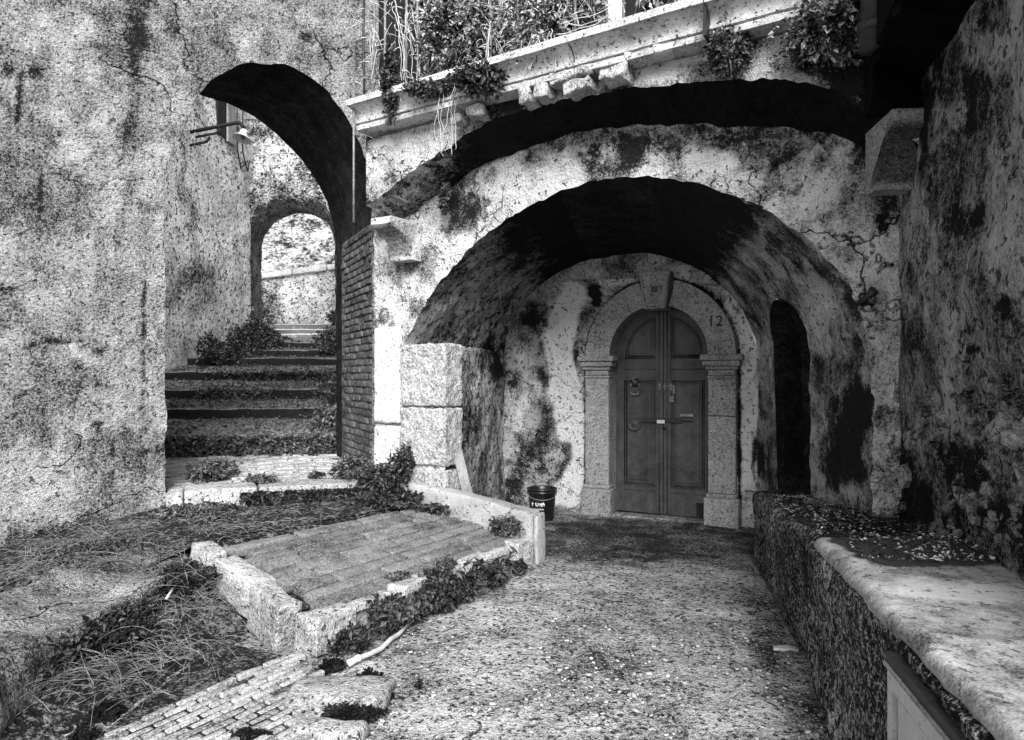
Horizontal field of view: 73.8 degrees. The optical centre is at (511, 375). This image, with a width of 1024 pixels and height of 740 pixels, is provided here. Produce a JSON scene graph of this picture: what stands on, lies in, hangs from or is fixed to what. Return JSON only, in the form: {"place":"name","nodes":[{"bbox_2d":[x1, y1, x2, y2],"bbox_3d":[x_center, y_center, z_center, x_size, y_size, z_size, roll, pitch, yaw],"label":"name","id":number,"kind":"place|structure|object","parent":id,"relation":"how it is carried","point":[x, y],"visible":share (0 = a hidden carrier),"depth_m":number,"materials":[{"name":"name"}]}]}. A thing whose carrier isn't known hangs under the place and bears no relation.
{"place":"outdoors","nodes":[
{"label":"outdoors","id":0,"kind":"place"},
{"bbox_2d":[165,452,342,491],"bbox_3d":[-2.959,1.024,7.491,2.938,0.142,2.335,0,0,-9],"label":"landing","id":1,"kind":"object","parent":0,"point":[289,467],"visible":0.48,"depth_m":7.57,"materials":[{"name":"stone"}]},
{"bbox_2d":[178,456,243,483],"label":"weed clump","id":2,"kind":"object","parent":1,"relation":"on","point":[208,470],"visible":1,"depth_m":6.70,"materials":[{"name":"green plant"}]},
{"bbox_2d":[164,324,336,457],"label":"stone staircase","id":3,"kind":"structure","parent":1,"relation":"on","point":[300,332],"depth_m":10.19,"materials":[{"name":"grey stone"}]},
{"bbox_2d":[194,387,272,400],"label":"ivy","id":4,"kind":"object","parent":3,"relation":"on","point":[263,393],"visible":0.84,"depth_m":10.18,"materials":[{"name":"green plant"}]},
{"bbox_2d":[195,312,301,366],"bbox_3d":[-4.960,-0.619,13.077,1.096,1.399,2.548,0,0,7],"label":"ivy","id":5,"kind":"object","parent":3,"relation":"on","point":[243,340],"visible":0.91,"depth_m":12.90,"materials":[{"name":"grey plant"}]},
{"bbox_2d":[164,432,336,457],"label":"stair step","id":6,"kind":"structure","parent":3,"relation":"on","point":[213,445],"depth_m":8.28,"materials":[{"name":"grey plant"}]},
{"bbox_2d":[165,340,336,434],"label":"fallen leaves","id":7,"kind":"object","parent":3,"relation":"on","point":[202,368],"visible":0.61,"depth_m":10.24,"materials":[{"name":"grey plant"}]},
{"bbox_2d":[241,321,280,340],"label":"ivy","id":8,"kind":"object","parent":3,"relation":"on","point":[258,325],"visible":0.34,"depth_m":13.74,"materials":[{"name":"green plant"}]},
{"bbox_2d":[196,370,335,380],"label":"ivy","id":9,"kind":"object","parent":3,"relation":"on","point":[315,374],"visible":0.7,"depth_m":11.22,"materials":[{"name":"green plant"}]},
{"bbox_2d":[262,304,277,328],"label":"shrub","id":10,"kind":"object","parent":3,"relation":"on","point":[268,317],"visible":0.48,"depth_m":16.44,"materials":[{"name":"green plant"}]},
{"bbox_2d":[249,115,336,329],"bbox_3d":[-3.210,-4.300,14.749,5.300,8.200,0.575,0,0,0],"label":"second archway","id":11,"kind":"object","parent":3,"relation":"on","point":[283,183],"visible":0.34,"depth_m":14.49,"materials":[{"name":"paint"}]},
{"bbox_2d":[261,264,335,323],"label":"retaining wall","id":12,"kind":"structure","parent":3,"relation":"on","point":[305,295],"depth_m":20.34,"materials":[{"name":"paint"}]},
{"bbox_2d":[305,403,336,430],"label":"ivy","id":13,"kind":"object","parent":3,"relation":"on","point":[324,417],"visible":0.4,"depth_m":8.76,"materials":[{"name":"grey plant"}]},
{"bbox_2d":[309,368,336,406],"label":"ivy","id":14,"kind":"object","parent":3,"relation":"on","point":[328,392],"visible":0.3,"depth_m":9.75,"materials":[{"name":"grey plant"}]},
{"bbox_2d":[311,326,336,356],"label":"ivy","id":15,"kind":"object","parent":3,"relation":"on","point":[327,337],"visible":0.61,"depth_m":12.97,"materials":[{"name":"grey plant"}]},
{"bbox_2d":[324,308,334,327],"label":"shrub","id":16,"kind":"object","parent":3,"relation":"on","point":[331,317],"visible":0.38,"depth_m":15.86,"materials":[{"name":"grey plant"}]},
{"bbox_2d":[241,472,280,485],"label":"weed clump","id":17,"kind":"object","parent":1,"relation":"on","point":[256,478],"visible":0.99,"depth_m":6.59,"materials":[{"name":"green plant"}]},
{"bbox_2d":[307,469,325,478],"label":"weed clump","id":18,"kind":"object","parent":1,"relation":"on","point":[314,474],"visible":1,"depth_m":6.85,"materials":[{"name":"grey plant"}]},
{"bbox_2d":[327,451,372,481],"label":"weed clump","id":19,"kind":"object","parent":1,"relation":"on","point":[350,465],"visible":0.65,"depth_m":6.83,"materials":[{"name":"grey plant"}]},
{"bbox_2d":[261,213,334,272],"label":"hillside","id":20,"kind":"structure","parent":0,"point":[295,241],"depth_m":23.31,"materials":[{"name":"white plant"}]},
{"bbox_2d":[56,506,828,739],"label":"ground","id":21,"kind":"structure","parent":0,"point":[678,567],"depth_m":3.99,"materials":[{"name":"grey gravel"}]},
{"bbox_2d":[65,720,102,739],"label":"moss cushion","id":22,"kind":"object","parent":21,"relation":"on","point":[82,731],"visible":1,"depth_m":3.00,"materials":[{"name":"plant"}]},
{"bbox_2d":[0,0,378,546],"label":"archway house","id":23,"kind":"structure","parent":21,"relation":"on","point":[97,98],"depth_m":5.96,"materials":[{"name":"paint"}]},
{"bbox_2d":[163,94,250,369],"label":"passage house","id":24,"kind":"structure","parent":21,"relation":"on","point":[207,239],"depth_m":12.74,"materials":[{"name":"paint"}]},
{"bbox_2d":[189,119,253,147],"bbox_3d":[-5.144,-4.294,12.095,1.142,0.511,0.320,0,0,0],"label":"wall lamp","id":25,"kind":"object","parent":24,"relation":"attached to","point":[241,136],"visible":1,"depth_m":12.08,"materials":[{"name":"grey metal"}]},
{"bbox_2d":[216,100,226,139],"bbox_3d":[-5.637,-5.175,13.375,0.080,1.050,0.600,0,0,5],"label":"window","id":26,"kind":"structure","parent":24,"relation":"in","point":[221,107],"depth_m":13.23,"materials":[{"name":"black paint"}]},
{"bbox_2d":[99,642,354,739],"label":"brick paving","id":27,"kind":"structure","parent":21,"relation":"on","point":[250,689],"depth_m":3.28,"materials":[{"name":"brick"}]},
{"bbox_2d":[227,725,273,739],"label":"moss cushion","id":28,"kind":"object","parent":27,"relation":"on","point":[248,732],"visible":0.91,"depth_m":2.99,"materials":[{"name":"plant"}]},
{"bbox_2d":[0,483,494,739],"bbox_3d":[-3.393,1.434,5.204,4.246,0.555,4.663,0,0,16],"label":"earth bank","id":29,"kind":"structure","parent":21,"relation":"on","point":[33,721],"depth_m":4.12,"materials":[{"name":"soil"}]},
{"bbox_2d":[0,571,42,592],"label":"weed clump","id":30,"kind":"object","parent":29,"relation":"on","point":[11,581],"visible":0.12,"depth_m":4.43,"materials":[{"name":"grey plant"}]},
{"bbox_2d":[18,587,166,687],"bbox_3d":[-2.229,1.374,3.796,0.252,0.251,1.517,0,0,0],"label":"weed clump","id":31,"kind":"object","parent":29,"relation":"on","point":[95,625],"visible":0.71,"depth_m":3.49,"materials":[{"name":"grey plant"}]},
{"bbox_2d":[4,535,181,574],"bbox_3d":[-2.935,1.262,4.848,1.061,0.201,0.840,0,0,0],"label":"weed clump","id":32,"kind":"object","parent":29,"relation":"on","point":[121,543],"visible":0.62,"depth_m":4.79,"materials":[{"name":"grey plant"}]},
{"bbox_2d":[0,548,188,734],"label":"mortared ledge","id":33,"kind":"object","parent":29,"relation":"on","point":[29,629],"visible":0.59,"depth_m":3.77,"materials":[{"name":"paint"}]},
{"bbox_2d":[85,696,127,724],"bbox_3d":[-1.921,1.567,3.195,0.217,0.078,0.175,0,0,0],"label":"moss cushion","id":34,"kind":"object","parent":29,"relation":"on","point":[101,712],"visible":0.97,"depth_m":3.18,"materials":[{"name":"plant"}]},
{"bbox_2d":[67,602,162,660],"bbox_3d":[-2.267,1.399,3.745,0.643,0.241,0.722,0,0,0],"label":"weed clump","id":35,"kind":"object","parent":29,"relation":"on","point":[116,638],"visible":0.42,"depth_m":3.66,"materials":[{"name":"grey plant"}]},
{"bbox_2d":[165,587,173,599],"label":"twig","id":36,"kind":"object","parent":29,"relation":"on","point":[169,593],"visible":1,"depth_m":4.06,"materials":[{"name":"wood"}]},
{"bbox_2d":[145,555,222,601],"bbox_3d":[-2.174,1.334,4.467,0.516,0.212,0.767,0,0,0],"label":"weed clump","id":37,"kind":"object","parent":29,"relation":"on","point":[197,577],"visible":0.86,"depth_m":4.39,"materials":[{"name":"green plant"}]},
{"bbox_2d":[136,499,263,521],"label":"weed clump","id":38,"kind":"object","parent":29,"relation":"on","point":[216,511],"visible":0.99,"depth_m":5.78,"materials":[{"name":"grey plant"}]},
{"bbox_2d":[165,478,357,526],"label":"threshold kerb","id":39,"kind":"structure","parent":29,"relation":"on","point":[215,492],"depth_m":6.28,"materials":[{"name":"stone"}]},
{"bbox_2d":[238,486,362,506],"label":"ivy","id":40,"kind":"object","parent":39,"relation":"attached to","point":[260,498],"visible":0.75,"depth_m":6.36,"materials":[{"name":"grey plant"}]},
{"bbox_2d":[333,488,424,510],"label":"ivy","id":41,"kind":"object","parent":29,"relation":"on","point":[373,499],"visible":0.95,"depth_m":6.29,"materials":[{"name":"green plant"}]},
{"bbox_2d":[290,717,368,739],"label":"rock","id":42,"kind":"object","parent":21,"relation":"on","point":[321,728],"visible":0.93,"depth_m":2.99,"materials":[{"name":"stone"}]},
{"bbox_2d":[314,654,348,675],"bbox_3d":[-0.981,1.571,3.718,0.194,0.071,0.214,0,0,0],"label":"moss cushion","id":43,"kind":"object","parent":21,"relation":"on","point":[333,664],"visible":0.94,"depth_m":3.69,"materials":[{"name":"plant"}]},
{"bbox_2d":[282,675,395,711],"bbox_3d":[-0.843,1.569,3.365,0.505,0.124,0.305,0,0,0],"label":"flat rock","id":44,"kind":"object","parent":21,"relation":"on","point":[311,693],"visible":0.81,"depth_m":3.29,"materials":[{"name":"stone"}]},
{"bbox_2d":[325,620,379,655],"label":"weed clump","id":45,"kind":"object","parent":21,"relation":"on","point":[354,638],"visible":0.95,"depth_m":3.91,"materials":[{"name":"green plant"}]},
{"bbox_2d":[314,700,390,722],"bbox_3d":[-0.752,1.569,3.202,0.370,0.078,0.251,0,0,0],"label":"moss cushion","id":46,"kind":"object","parent":21,"relation":"on","point":[347,712],"visible":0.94,"depth_m":3.17,"materials":[{"name":"plant"}]},
{"bbox_2d":[185,506,533,657],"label":"paved platform","id":47,"kind":"structure","parent":21,"relation":"on","point":[317,588],"depth_m":4.80,"materials":[{"name":"stone"}]},
{"bbox_2d":[384,569,410,580],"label":"weed clump","id":48,"kind":"object","parent":47,"relation":"on","point":[397,575],"visible":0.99,"depth_m":4.59,"materials":[{"name":"grey plant"}]},
{"bbox_2d":[404,501,454,515],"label":"weed clump","id":49,"kind":"object","parent":47,"relation":"on","point":[437,508],"visible":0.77,"depth_m":6.25,"materials":[{"name":"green plant"}]},
{"bbox_2d":[436,557,457,568],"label":"weed clump","id":50,"kind":"object","parent":47,"relation":"on","point":[445,561],"visible":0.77,"depth_m":4.96,"materials":[{"name":"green plant"}]},
{"bbox_2d":[486,511,525,538],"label":"weed clump","id":51,"kind":"object","parent":47,"relation":"on","point":[503,527],"visible":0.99,"depth_m":5.80,"materials":[{"name":"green plant"}]},
{"bbox_2d":[356,666,383,675],"bbox_3d":[-0.745,1.569,3.582,0.176,0.075,0.102,0,0,0],"label":"moss cushion","id":52,"kind":"object","parent":21,"relation":"on","point":[367,671],"visible":0.3,"depth_m":3.58,"materials":[{"name":"plant"}]},
{"bbox_2d":[346,621,410,666],"bbox_3d":[-0.747,1.567,4.012,0.086,0.045,0.654,0,0,23],"label":"crooked stick","id":53,"kind":"object","parent":21,"relation":"on","point":[361,657],"visible":0.99,"depth_m":3.88,"materials":[{"name":"wood"}]},
{"bbox_2d":[365,591,411,640],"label":"weed clump","id":54,"kind":"object","parent":21,"relation":"on","point":[388,614],"visible":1,"depth_m":4.17,"materials":[{"name":"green plant"}]},
{"bbox_2d":[402,590,428,625],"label":"weed clump","id":55,"kind":"object","parent":21,"relation":"on","point":[416,608],"visible":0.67,"depth_m":4.37,"materials":[{"name":"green plant"}]},
{"bbox_2d":[414,679,423,688],"bbox_3d":[-0.471,1.572,3.471,0.041,0.060,0.058,0,0,26],"label":"moss cushion","id":56,"kind":"object","parent":21,"relation":"on","point":[418,684],"visible":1,"depth_m":3.46,"materials":[{"name":"plant"}]},
{"bbox_2d":[418,562,461,620],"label":"weed clump","id":57,"kind":"object","parent":21,"relation":"on","point":[438,590],"visible":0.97,"depth_m":4.57,"materials":[{"name":"grey plant"}]},
{"bbox_2d":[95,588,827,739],"bbox_3d":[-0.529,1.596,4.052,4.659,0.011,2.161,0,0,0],"label":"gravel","id":58,"kind":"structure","parent":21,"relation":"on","point":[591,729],"depth_m":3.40,"materials":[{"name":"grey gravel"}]},
{"bbox_2d":[455,443,472,492],"bbox_3d":[-0.425,1.116,6.499,0.330,0.969,0.083,0,0,16],"label":"wooden plank","id":59,"kind":"object","parent":21,"relation":"on","point":[462,473],"visible":0.41,"depth_m":6.50,"materials":[{"name":"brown wood"}]},
{"bbox_2d":[451,570,480,604],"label":"weed clump","id":60,"kind":"object","parent":21,"relation":"on","point":[467,593],"visible":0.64,"depth_m":4.81,"materials":[{"name":"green plant"}]},
{"bbox_2d":[400,481,545,563],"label":"ramp wall","id":61,"kind":"structure","parent":21,"relation":"on","point":[474,508],"depth_m":6.06,"materials":[{"name":"grey stone"}]},
{"bbox_2d":[450,546,518,598],"bbox_3d":[-0.208,1.428,4.954,0.308,0.250,0.860,0,0,30],"label":"clump","id":62,"kind":"object","parent":21,"relation":"on","point":[507,560],"visible":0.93,"depth_m":4.95,"materials":[{"name":"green plant"}]},
{"bbox_2d":[483,559,508,591],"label":"weed clump","id":63,"kind":"object","parent":21,"relation":"on","point":[490,582],"visible":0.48,"depth_m":5.12,"materials":[{"name":"grey plant"}]},
{"bbox_2d":[511,558,528,576],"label":"weed clump","id":64,"kind":"object","parent":21,"relation":"on","point":[521,567],"visible":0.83,"depth_m":5.47,"materials":[{"name":"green plant"}]},
{"bbox_2d":[527,485,556,520],"bbox_3d":[0.335,1.422,7.620,0.342,0.348,0.342,0,0,0],"label":"paint bucket","id":65,"kind":"object","parent":21,"relation":"on","point":[541,498],"visible":0.87,"depth_m":7.50,"materials":[{"name":"black plastic"}]},
{"bbox_2d":[346,0,923,528],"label":"vaulted house","id":66,"kind":"structure","parent":21,"relation":"on","point":[638,268],"depth_m":6.28,"materials":[{"name":"paint"}]},
{"bbox_2d":[353,89,354,221],"bbox_3d":[-1.439,-2.000,6.205,0.020,1.200,0.026,0,0,-23],"label":"hanging rod","id":67,"kind":"object","parent":66,"relation":"hanging from","point":[353,160],"visible":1,"depth_m":6.20,"materials":[{"name":"metal"}]},
{"bbox_2d":[346,458,408,494],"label":"ivy","id":68,"kind":"object","parent":66,"relation":"attached to","point":[381,477],"visible":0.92,"depth_m":6.45,"materials":[{"name":"grey plant"}]},
{"bbox_2d":[378,42,403,125],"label":"creeper","id":69,"kind":"object","parent":66,"relation":"on","point":[390,71],"visible":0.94,"depth_m":5.91,"materials":[{"name":"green plant"}]},
{"bbox_2d":[387,441,415,483],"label":"ivy","id":70,"kind":"object","parent":66,"relation":"attached to","point":[404,459],"visible":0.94,"depth_m":6.49,"materials":[{"name":"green plant"}]},
{"bbox_2d":[379,0,436,89],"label":"dark window","id":71,"kind":"structure","parent":66,"relation":"in","point":[389,19],"depth_m":8.53,"materials":[{"name":"black paint"}]},
{"bbox_2d":[394,76,459,101],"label":"creeper","id":72,"kind":"object","parent":66,"relation":"attached to","point":[426,89],"visible":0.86,"depth_m":5.66,"materials":[{"name":"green plant"}]},
{"bbox_2d":[397,0,462,43],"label":"creeper","id":73,"kind":"object","parent":66,"relation":"on","point":[421,4],"visible":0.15,"depth_m":6.61,"materials":[{"name":"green plant"}]},
{"bbox_2d":[437,182,451,215],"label":"weed clump","id":74,"kind":"object","parent":66,"relation":"on","point":[444,198],"visible":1,"depth_m":6.24,"materials":[{"name":"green plant"}]},
{"bbox_2d":[404,0,527,94],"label":"creeper","id":75,"kind":"object","parent":66,"relation":"on","point":[458,14],"visible":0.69,"depth_m":5.61,"materials":[{"name":"grey plant"}]},
{"bbox_2d":[445,53,509,100],"bbox_3d":[-0.230,-2.372,5.426,0.623,0.367,0.300,0,0,0],"label":"creeper","id":76,"kind":"object","parent":66,"relation":"on","point":[485,78],"visible":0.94,"depth_m":5.38,"materials":[{"name":"grey plant"}]},
{"bbox_2d":[361,0,676,94],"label":"balcony railing","id":77,"kind":"object","parent":66,"relation":"on","point":[406,46],"visible":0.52,"depth_m":5.95,"materials":[{"name":"metal"}]},
{"bbox_2d":[348,0,645,156],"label":"bare vine","id":78,"kind":"object","parent":77,"relation":"hanging from","point":[427,63],"visible":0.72,"depth_m":5.62,"materials":[{"name":"plant"}]},
{"bbox_2d":[498,0,611,63],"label":"creeper","id":79,"kind":"object","parent":66,"relation":"on","point":[540,17],"visible":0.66,"depth_m":5.20,"materials":[{"name":"grey plant"}]},
{"bbox_2d":[634,0,679,11],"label":"creeper","id":80,"kind":"object","parent":66,"relation":"on","point":[647,5],"visible":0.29,"depth_m":4.90,"materials":[{"name":"grey plant"}]},
{"bbox_2d":[616,307,710,517],"bbox_3d":[1.737,0.394,7.821,1.130,2.382,0.119,0,0,27],"label":"door","id":81,"kind":"structure","parent":66,"relation":"in","point":[662,415],"depth_m":7.82,"materials":[{"name":"grey wood"}]},
{"bbox_2d":[698,12,758,79],"bbox_3d":[1.446,-2.167,4.507,0.417,0.449,0.268,0,0,0],"label":"bush","id":82,"kind":"object","parent":66,"relation":"attached to","point":[728,51],"visible":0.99,"depth_m":4.47,"materials":[{"name":"grey plant"}]},
{"bbox_2d":[770,300,810,496],"bbox_3d":[3.063,0.316,5.951,1.497,1.967,0.830,0,0,0],"label":"slit doorway","id":83,"kind":"structure","parent":66,"relation":"in","point":[792,357],"depth_m":6.35,"materials":[{"name":"black"}]},
{"bbox_2d":[778,25,829,68],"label":"bush","id":84,"kind":"object","parent":66,"relation":"attached to","point":[797,58],"visible":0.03,"depth_m":4.30,"materials":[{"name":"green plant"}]},
{"bbox_2d":[766,0,863,72],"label":"bush","id":85,"kind":"object","parent":66,"relation":"attached to","point":[833,24],"visible":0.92,"depth_m":4.05,"materials":[{"name":"grey plant"}]},
{"bbox_2d":[773,645,798,651],"bbox_3d":[1.591,1.589,3.982,0.152,0.027,0.080,0,0,0],"label":"paper scrap","id":86,"kind":"object","parent":21,"relation":"on","point":[784,648],"visible":1,"depth_m":3.95,"materials":[{"name":"white paper"}]},
{"bbox_2d":[752,489,1023,739],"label":"low wall","id":87,"kind":"structure","parent":21,"relation":"on","point":[927,648],"depth_m":2.59,"materials":[{"name":"stone"}]},
{"bbox_2d":[764,494,995,562],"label":"leaf litter","id":88,"kind":"object","parent":87,"relation":"on","point":[801,497],"visible":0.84,"depth_m":3.80,"materials":[{"name":"plant"}]},
{"bbox_2d":[849,0,1023,580],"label":"house","id":89,"kind":"structure","parent":21,"relation":"on","point":[954,69],"depth_m":3.36,"materials":[{"name":"paint"}]},
{"bbox_2d":[856,0,880,55],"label":"drainpipe","id":90,"kind":"object","parent":89,"relation":"attached to","point":[866,34],"visible":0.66,"depth_m":3.77,"materials":[{"name":"metal"}]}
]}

